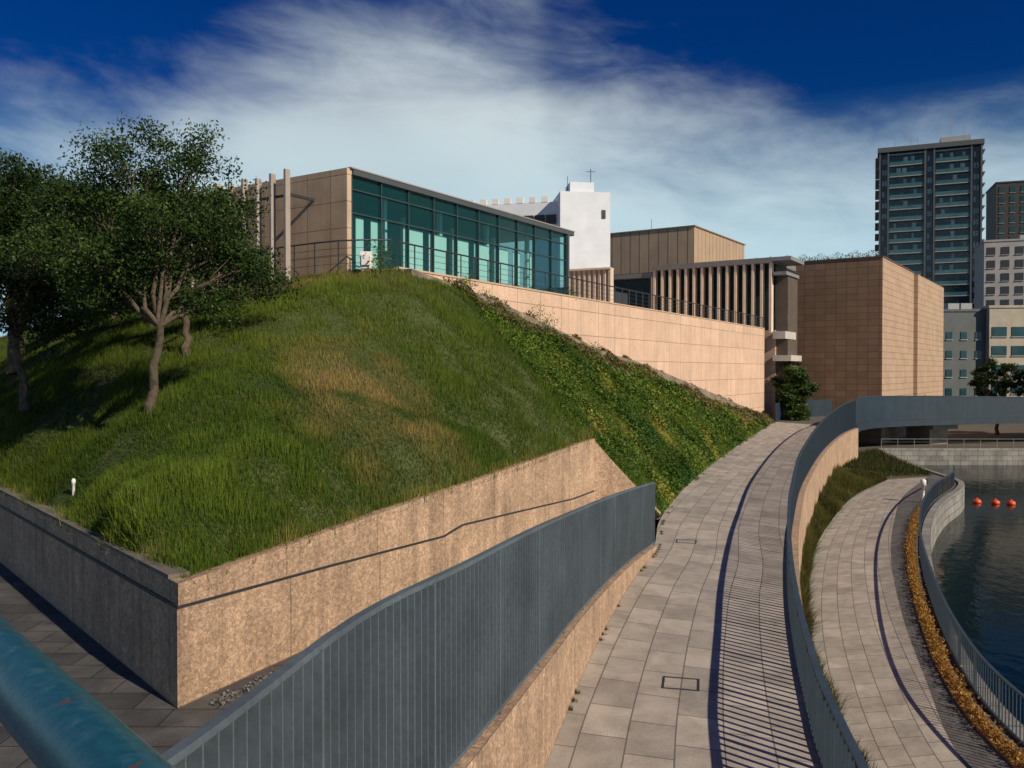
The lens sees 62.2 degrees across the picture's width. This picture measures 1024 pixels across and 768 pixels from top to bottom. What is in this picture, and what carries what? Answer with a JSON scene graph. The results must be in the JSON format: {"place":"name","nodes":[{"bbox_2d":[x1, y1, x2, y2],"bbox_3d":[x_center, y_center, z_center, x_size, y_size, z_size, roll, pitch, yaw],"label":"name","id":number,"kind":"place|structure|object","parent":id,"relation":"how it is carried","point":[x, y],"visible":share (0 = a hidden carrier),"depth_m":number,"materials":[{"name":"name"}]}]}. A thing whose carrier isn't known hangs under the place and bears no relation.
{"place":"outdoors","nodes":[
{"label":"outdoors","id":0,"kind":"place"},
{"bbox_2d":[0,616,174,767],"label":"handrail","id":1,"kind":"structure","parent":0,"point":[53,714],"depth_m":1.13,"materials":[{"name":"blue metal"}]},
{"bbox_2d":[0,563,296,767],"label":"pavement","id":2,"kind":"structure","parent":0,"point":[147,713],"depth_m":16.49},
{"bbox_2d":[0,492,594,708],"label":"plinth course","id":3,"kind":"object","parent":2,"relation":"on","point":[178,658],"visible":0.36,"depth_m":18.23,"materials":[{"name":"concrete"}]},
{"bbox_2d":[0,490,594,608],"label":"drip channel","id":4,"kind":"object","parent":3,"relation":"on","point":[165,600],"visible":0.41,"depth_m":19.16,"materials":[{"name":"metal"}]},
{"bbox_2d":[0,438,594,605],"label":"planter wall","id":5,"kind":"structure","parent":3,"relation":"on","point":[566,475],"depth_m":21.67,"materials":[{"name":"concrete"}]},
{"bbox_2d":[0,485,189,578],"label":"coping strip","id":6,"kind":"object","parent":5,"relation":"on","point":[168,572],"visible":0.64,"depth_m":18.48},
{"bbox_2d":[453,545,657,767],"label":"ramp wall","id":7,"kind":"structure","parent":2,"relation":"on","point":[522,730],"depth_m":13.14,"materials":[{"name":"stone"}]},
{"bbox_2d":[161,482,654,767],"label":"metal railing","id":8,"kind":"object","parent":7,"relation":"on","point":[435,671],"visible":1,"depth_m":8.39,"materials":[{"name":"grey metal"}]},
{"bbox_2d":[210,667,275,704],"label":"gravel","id":9,"kind":"structure","parent":0,"point":[230,696],"depth_m":15.81,"materials":[{"name":"grey gravel"}]},
{"bbox_2d":[0,266,771,577],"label":"hill","id":10,"kind":"structure","parent":0,"point":[393,443],"depth_m":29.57,"materials":[{"name":"green plant"}]},
{"bbox_2d":[3,191,94,357],"bbox_3d":[-24.354,-5.579,40.560,8.678,8.688,4.739,0,1,0],"label":"tree","id":11,"kind":"object","parent":10,"relation":"on","point":[9,347],"visible":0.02,"depth_m":40.78,"materials":[{"name":"green plant"}]},
{"bbox_2d":[71,478,75,495],"bbox_3d":[-11.900,2.813,23.046,0.110,0.510,0.110,0,1,0],"label":"marker post","id":12,"kind":"object","parent":10,"relation":"on","point":[73,481],"visible":0.95,"depth_m":23.01,"materials":[{"name":"white paint"}]},
{"bbox_2d":[0,147,153,374],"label":"tree","id":13,"kind":"object","parent":10,"relation":"on","point":[10,369],"visible":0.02,"depth_m":34.77,"materials":[{"name":"green plant"}]},
{"bbox_2d":[0,152,160,410],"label":"tree","id":14,"kind":"object","parent":10,"relation":"on","point":[28,310],"visible":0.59,"depth_m":29.16,"materials":[{"name":"green plant"}]},
{"bbox_2d":[96,234,186,318],"bbox_3d":[-20.987,-6.823,44.906,9.178,6.906,5.444,0,1,0],"label":"tree","id":15,"kind":"object","parent":10,"relation":"on","point":[158,283],"visible":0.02,"depth_m":44.71,"materials":[{"name":"green plant"}]},
{"bbox_2d":[45,164,247,327],"bbox_3d":[-15.590,-5.688,36.423,7.942,7.161,5.558,0,1,0],"label":"tree","id":16,"kind":"object","parent":10,"relation":"on","point":[193,194],"visible":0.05,"depth_m":36.69,"materials":[{"name":"green plant"}]},
{"bbox_2d":[0,111,295,412],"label":"tree","id":17,"kind":"object","parent":10,"relation":"on","point":[91,252],"visible":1,"depth_m":24.62,"materials":[{"name":"green plant"}]},
{"bbox_2d":[104,184,303,358],"bbox_3d":[-11.259,-3.751,30.990,7.039,6.929,3.224,0,1,-10],"label":"tree","id":18,"kind":"object","parent":10,"relation":"on","point":[186,342],"visible":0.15,"depth_m":30.91,"materials":[{"name":"green plant"}]},
{"bbox_2d":[0,424,597,584],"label":"edge grass","id":19,"kind":"structure","parent":10,"relation":"on","point":[412,497],"depth_m":22.20,"materials":[{"name":"green plant"}]},
{"bbox_2d":[254,239,391,274],"bbox_3d":[-11.424,-6.123,42.492,11.104,1.940,1.889,0,1,19],"label":"terrace railing","id":20,"kind":"object","parent":10,"relation":"on","point":[338,248],"visible":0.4,"depth_m":40.89,"materials":[{"name":"metal"}]},
{"bbox_2d":[152,167,574,294],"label":"glass pavilion","id":21,"kind":"structure","parent":10,"relation":"on","point":[348,203],"depth_m":45.98,"materials":[{"name":"teal"}]},
{"bbox_2d":[360,251,372,268],"bbox_3d":[-6.900,-5.869,40.262,0.560,0.800,0.505,0,1,0],"label":"air conditioner unit","id":22,"kind":"object","parent":10,"relation":"on","point":[364,263],"visible":1,"depth_m":40.11,"materials":[{"name":"white paint"}]},
{"bbox_2d":[362,240,407,273],"bbox_3d":[-6.287,-5.792,40.513,2.015,2.314,2.027,1,1,44],"label":"shrub","id":23,"kind":"object","parent":10,"relation":"on","point":[377,259],"visible":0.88,"depth_m":40.44,"materials":[{"name":"green plant"}]},
{"bbox_2d":[456,270,484,288],"bbox_3d":[-2.496,-5.332,46.014,2.054,2.430,2.173,0,1,0],"label":"shrub","id":24,"kind":"object","parent":10,"relation":"on","point":[469,283],"visible":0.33,"depth_m":45.99,"materials":[{"name":"green plant"}]},
{"bbox_2d":[477,287,494,304],"bbox_3d":[-1.535,-4.652,47.675,1.226,1.570,1.066,1,1,37],"label":"shrub","id":25,"kind":"object","parent":10,"relation":"on","point":[486,295],"visible":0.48,"depth_m":47.49,"materials":[{"name":"green plant"}]},
{"bbox_2d":[527,298,556,328],"bbox_3d":[1.631,-4.021,53.013,2.350,2.726,2.199,0,1,0],"label":"shrub","id":26,"kind":"object","parent":10,"relation":"on","point":[540,314],"visible":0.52,"depth_m":53.02,"materials":[{"name":"green plant"}]},
{"bbox_2d":[535,313,560,333],"bbox_3d":[2.086,-3.465,51.335,2.338,2.169,1.962,1,1,35],"label":"shrub","id":27,"kind":"object","parent":10,"relation":"on","point":[547,327],"visible":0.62,"depth_m":51.14,"materials":[{"name":"green plant"}]},
{"bbox_2d":[403,269,743,408],"bbox_3d":[12.840,-0.401,71.682,0.500,11.400,69.930,1,1,31],"label":"drain channel","id":28,"kind":"object","parent":10,"relation":"on","point":[668,377],"visible":0.27,"depth_m":58.52,"materials":[{"name":"concrete"}]},
{"bbox_2d":[585,341,603,357],"bbox_3d":[5.578,-2.064,57.932,1.908,1.761,1.850,0,1,0],"label":"shrub","id":29,"kind":"object","parent":10,"relation":"on","point":[595,349],"visible":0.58,"depth_m":57.81,"materials":[{"name":"green plant"}]},
{"bbox_2d":[443,277,774,516],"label":"ground cover plants","id":30,"kind":"object","parent":10,"relation":"on","point":[698,445],"visible":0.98,"depth_m":46.73,"materials":[{"name":"green plant"}]},
{"bbox_2d":[594,441,660,519],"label":"end wall","id":31,"kind":"structure","parent":10,"relation":"on","point":[610,477],"depth_m":34.99,"materials":[{"name":"concrete"}]},
{"bbox_2d":[0,0,1023,336],"label":"sky","id":32,"kind":"structure","parent":0,"point":[762,125],"materials":[{"name":"blue"}]},
{"bbox_2d":[545,422,821,767],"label":"path","id":33,"kind":"structure","parent":0,"point":[709,609],"depth_m":18.42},
{"bbox_2d":[568,421,776,711],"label":"wall foot weeds","id":34,"kind":"object","parent":33,"relation":"on","point":[601,639],"depth_m":25.43,"materials":[{"name":"green plant"}]},
{"bbox_2d":[662,676,699,690],"bbox_3d":[3.240,5.745,16.290,0.700,0.010,0.640,0,1,13],"label":"drain cover","id":35,"kind":"object","parent":33,"relation":"on","point":[698,684],"visible":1,"depth_m":16.22,"materials":[{"name":"metal"}]},
{"bbox_2d":[655,423,1023,540],"bbox_3d":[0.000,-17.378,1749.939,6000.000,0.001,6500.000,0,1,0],"label":"ground","id":36,"kind":"structure","parent":0,"point":[967,436],"depth_m":116.00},
{"bbox_2d":[359,269,763,465],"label":"terrace retaining wall","id":37,"kind":"structure","parent":36,"relation":"on","point":[724,359],"depth_m":74.14,"materials":[{"name":"beige stone"}]},
{"bbox_2d":[486,182,609,289],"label":"walls","id":38,"kind":"structure","parent":37,"relation":"on","point":[577,207],"depth_m":90.30,"materials":[{"name":"white paint"}]},
{"bbox_2d":[469,196,548,204],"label":"roof blocks","id":39,"kind":"structure","parent":38,"relation":"on","point":[519,200],"depth_m":92.89,"materials":[{"name":"white paint"}]},
{"bbox_2d":[524,210,605,223],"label":"windows","id":40,"kind":"structure","parent":38,"relation":"attached to","point":[550,219],"depth_m":91.81,"materials":[{"name":"glass"}]},
{"bbox_2d":[568,288,581,299],"bbox_3d":[4.266,-6.121,58.864,1.333,1.329,1.424,0,1,-29],"label":"shrub","id":41,"kind":"object","parent":37,"relation":"on","point":[573,293],"visible":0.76,"depth_m":58.91,"materials":[{"name":"green plant"}]},
{"bbox_2d":[394,267,764,328],"bbox_3d":[12.254,-6.207,71.965,0.300,0.098,69.930,1,1,31],"label":"coping","id":42,"kind":"object","parent":37,"relation":"on","point":[563,295],"visible":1,"depth_m":55.82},
{"bbox_2d":[397,241,762,327],"bbox_3d":[12.182,-6.879,71.998,0.167,1.345,69.812,1,1,31],"label":"terrace railing","id":43,"kind":"object","parent":42,"relation":"on","point":[460,266],"visible":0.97,"depth_m":57.61,"materials":[{"name":"metal"}]},
{"bbox_2d":[537,287,627,304],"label":"dark entrance","id":44,"kind":"object","parent":37,"relation":"on","point":[616,294],"visible":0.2,"depth_m":81.35,"materials":[{"name":"metal"}]},
{"bbox_2d":[569,267,613,302],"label":"fins","id":45,"kind":"object","parent":37,"relation":"on","point":[603,275],"visible":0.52,"depth_m":71.64,"materials":[{"name":"beige concrete"}]},
{"bbox_2d":[764,330,775,419],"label":"wall","id":46,"kind":"structure","parent":36,"relation":"on","point":[769,370],"depth_m":104.39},
{"bbox_2d":[610,227,743,274],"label":"roof block","id":47,"kind":"structure","parent":46,"relation":"on","point":[639,252],"depth_m":125.82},
{"bbox_2d":[610,225,745,244],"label":"roof cap","id":48,"kind":"object","parent":47,"relation":"on","point":[680,227],"visible":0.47,"depth_m":126.10,"materials":[{"name":"brown metal"}]},
{"bbox_2d":[614,264,794,329],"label":"glazed wall","id":49,"kind":"structure","parent":46,"relation":"on","point":[642,285],"depth_m":108.06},
{"bbox_2d":[614,257,795,280],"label":"roof slab","id":50,"kind":"structure","parent":49,"relation":"on","point":[725,263],"depth_m":107.91,"materials":[{"name":"grey concrete"}]},
{"bbox_2d":[651,263,773,332],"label":"fins","id":51,"kind":"object","parent":49,"relation":"attached to","point":[654,284],"visible":0.56,"depth_m":106.47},
{"bbox_2d":[776,276,797,419],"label":"dark stair core","id":52,"kind":"object","parent":36,"relation":"on","point":[786,300],"visible":0.53,"depth_m":103.97,"materials":[{"name":"grey concrete"}]},
{"bbox_2d":[773,331,801,360],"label":"balconies","id":53,"kind":"structure","parent":52,"relation":"attached to","point":[783,335],"depth_m":102.65,"materials":[{"name":"white concrete"}]},
{"bbox_2d":[772,256,803,278],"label":"canopy","id":54,"kind":"object","parent":52,"relation":"on","point":[788,260],"visible":0.87,"depth_m":103.18,"materials":[{"name":"grey concrete"}]},
{"bbox_2d":[769,361,819,420],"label":"tree","id":55,"kind":"object","parent":36,"relation":"on","point":[794,389],"visible":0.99,"depth_m":102.32,"materials":[{"name":"green plant"}]},
{"bbox_2d":[791,428,857,606],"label":"retaining wall","id":56,"kind":"structure","parent":36,"relation":"on","point":[841,449],"depth_m":52.46,"materials":[{"name":"concrete"}]},
{"bbox_2d":[786,399,868,767],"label":"metal railing","id":57,"kind":"object","parent":56,"relation":"on","point":[835,744],"visible":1,"depth_m":15.61,"materials":[{"name":"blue metal"}]},
{"bbox_2d":[795,257,882,443],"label":"front block","id":58,"kind":"structure","parent":36,"relation":"on","point":[839,326],"depth_m":112.53,"materials":[{"name":"tile"}]},
{"bbox_2d":[804,256,914,272],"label":"parapet cap","id":59,"kind":"object","parent":58,"relation":"on","point":[860,258],"visible":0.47,"depth_m":112.94,"materials":[{"name":"stone"}]},
{"bbox_2d":[770,248,885,260],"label":"roof plants","id":60,"kind":"object","parent":59,"relation":"on","point":[858,255],"visible":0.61,"depth_m":112.79,"materials":[{"name":"green plant"}]},
{"bbox_2d":[842,447,931,476],"bbox_3d":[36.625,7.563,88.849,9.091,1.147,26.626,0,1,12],"label":"verge grass","id":61,"kind":"structure","parent":36,"relation":"on","point":[883,463],"depth_m":81.80,"materials":[{"name":"green plant"}]},
{"bbox_2d":[809,477,965,767],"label":"promenade","id":62,"kind":"structure","parent":36,"relation":"on","point":[869,657],"depth_m":29.79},
{"bbox_2d":[800,463,888,767],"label":"verge grass","id":63,"kind":"structure","parent":62,"relation":"on","point":[841,484],"depth_m":50.81,"materials":[{"name":"green plant"}]},
{"bbox_2d":[774,396,1023,443],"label":"footbridge","id":64,"kind":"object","parent":36,"relation":"on","point":[928,419],"visible":0.89,"depth_m":106.40,"materials":[{"name":"grey metal"}]},
{"bbox_2d":[881,258,943,443],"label":"building facade","id":65,"kind":"object","parent":36,"relation":"on","point":[912,329],"visible":0.43,"depth_m":125.26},
{"bbox_2d":[877,450,1023,740],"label":"quay wall","id":66,"kind":"structure","parent":36,"relation":"on","point":[944,510],"depth_m":54.56,"materials":[{"name":"concrete"}]},
{"bbox_2d":[919,465,1023,745],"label":"promenade railing","id":67,"kind":"object","parent":66,"relation":"on","point":[940,605],"visible":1,"depth_m":27.60,"materials":[{"name":"grey metal"}]},
{"bbox_2d":[907,480,1021,767],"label":"ochre planting kerb","id":68,"kind":"structure","parent":36,"relation":"on","point":[1005,755],"depth_m":23.94,"materials":[{"name":"plant"}]},
{"bbox_2d":[902,475,1023,767],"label":"dry planting","id":69,"kind":"object","parent":68,"relation":"on","point":[931,634],"visible":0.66,"depth_m":27.90,"materials":[{"name":"orange plant"}]},
{"bbox_2d":[967,358,1023,434],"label":"tree","id":70,"kind":"object","parent":36,"relation":"on","point":[979,381],"visible":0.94,"depth_m":125.50,"materials":[{"name":"green plant"}]},
{"bbox_2d":[1014,373,1023,393],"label":"tree","id":71,"kind":"object","parent":36,"relation":"on","point":[1020,383],"visible":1,"depth_m":124.45,"materials":[{"name":"green plant"}]},
{"bbox_2d":[875,119,985,307],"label":"apartment tower","id":72,"kind":"structure","parent":0,"point":[929,217],"depth_m":283.96,"materials":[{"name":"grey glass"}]},
{"bbox_2d":[882,151,978,303],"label":"curtained windows","id":73,"kind":"structure","parent":72,"relation":"in","point":[898,170],"depth_m":284.88,"materials":[{"name":"glass"}]},
{"bbox_2d":[891,473,1023,767],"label":"quayside pavement","id":74,"kind":"structure","parent":0,"point":[973,747],"depth_m":27.46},
{"bbox_2d":[920,479,925,498],"bbox_3d":[29.600,7.692,61.125,0.400,1.720,0.400,0,1,0],"label":"bollard lamp","id":75,"kind":"object","parent":74,"relation":"on","point":[923,483],"visible":0.67,"depth_m":61.03,"materials":[{"name":"white paint"}]},
{"bbox_2d":[943,309,985,396],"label":"walls","id":76,"kind":"structure","parent":0,"point":[957,322],"depth_m":171.70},
{"bbox_2d":[944,303,958,308],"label":"roof unit","id":77,"kind":"structure","parent":76,"relation":"on","point":[951,306],"depth_m":174.61,"materials":[{"name":"grey metal"}]},
{"bbox_2d":[946,332,980,395],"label":"windows","id":78,"kind":"structure","parent":76,"relation":"attached to","point":[963,372],"depth_m":171.67,"materials":[{"name":"blue glass"}]},
{"bbox_2d":[945,339,981,377],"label":"sills","id":79,"kind":"structure","parent":76,"relation":"attached to","point":[961,358],"depth_m":171.53,"materials":[{"name":"grey concrete"}]},
{"bbox_2d":[959,303,971,308],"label":"roof unit","id":80,"kind":"structure","parent":76,"relation":"on","point":[965,305],"depth_m":174.47,"materials":[{"name":"grey metal"}]},
{"bbox_2d":[918,465,1023,724],"bbox_3d":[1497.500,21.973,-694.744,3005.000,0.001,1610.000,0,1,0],"label":"water","id":81,"kind":"structure","parent":0,"point":[978,556],"depth_m":48.82,"materials":[{"name":"blue liquid"}]},
{"bbox_2d":[878,448,1023,464],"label":"sea wall","id":82,"kind":"structure","parent":81,"relation":"in","point":[966,456],"depth_m":101.93,"materials":[{"name":"concrete"}]},
{"bbox_2d":[881,439,1013,447],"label":"seawall railing","id":83,"kind":"object","parent":82,"relation":"on","point":[947,443],"visible":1,"depth_m":102.28,"materials":[{"name":"metal"}]},
{"bbox_2d":[972,498,981,502],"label":"buoy","id":84,"kind":"object","parent":81,"relation":"on","point":[976,500],"visible":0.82,"depth_m":72.65,"materials":[{"name":"orange plastic"}]},
{"bbox_2d":[991,499,999,503],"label":"buoy","id":85,"kind":"object","parent":81,"relation":"on","point":[994,501],"visible":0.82,"depth_m":72.15,"materials":[{"name":"orange plastic"}]},
{"bbox_2d":[1006,499,1015,504],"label":"buoy","id":86,"kind":"object","parent":81,"relation":"on","point":[1010,502],"visible":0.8,"depth_m":71.74,"materials":[{"name":"orange plastic"}]},
{"bbox_2d":[972,305,1023,396],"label":"walls","id":87,"kind":"structure","parent":0,"point":[1009,317],"depth_m":169.58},
{"bbox_2d":[991,327,1023,393],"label":"windows","id":88,"kind":"structure","parent":87,"relation":"attached to","point":[1002,350],"depth_m":169.47,"materials":[{"name":"blue glass"}]},
{"bbox_2d":[974,238,1023,307],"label":"walls","id":89,"kind":"structure","parent":0,"point":[981,284],"depth_m":226.56,"materials":[{"name":"grey concrete"}]},
{"bbox_2d":[986,254,1023,294],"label":"sills","id":90,"kind":"structure","parent":89,"relation":"attached to","point":[1002,281],"depth_m":226.03,"materials":[{"name":"grey concrete"}]},
{"bbox_2d":[987,246,1023,305],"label":"windows","id":91,"kind":"structure","parent":89,"relation":"attached to","point":[1005,264],"depth_m":225.79,"materials":[{"name":"glass"}]},
{"bbox_2d":[985,180,1023,239],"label":"walls","id":92,"kind":"structure","parent":0,"point":[993,195],"depth_m":298.30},
{"bbox_2d":[998,192,1023,233],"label":"sills","id":93,"kind":"structure","parent":92,"relation":"attached to","point":[1012,212],"depth_m":298.21,"materials":[{"name":"grey concrete"}]},
{"bbox_2d":[999,185,1023,238],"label":"windows","id":94,"kind":"structure","parent":92,"relation":"attached to","point":[1011,218],"depth_m":297.42,"materials":[{"name":"black glass"}]}
]}

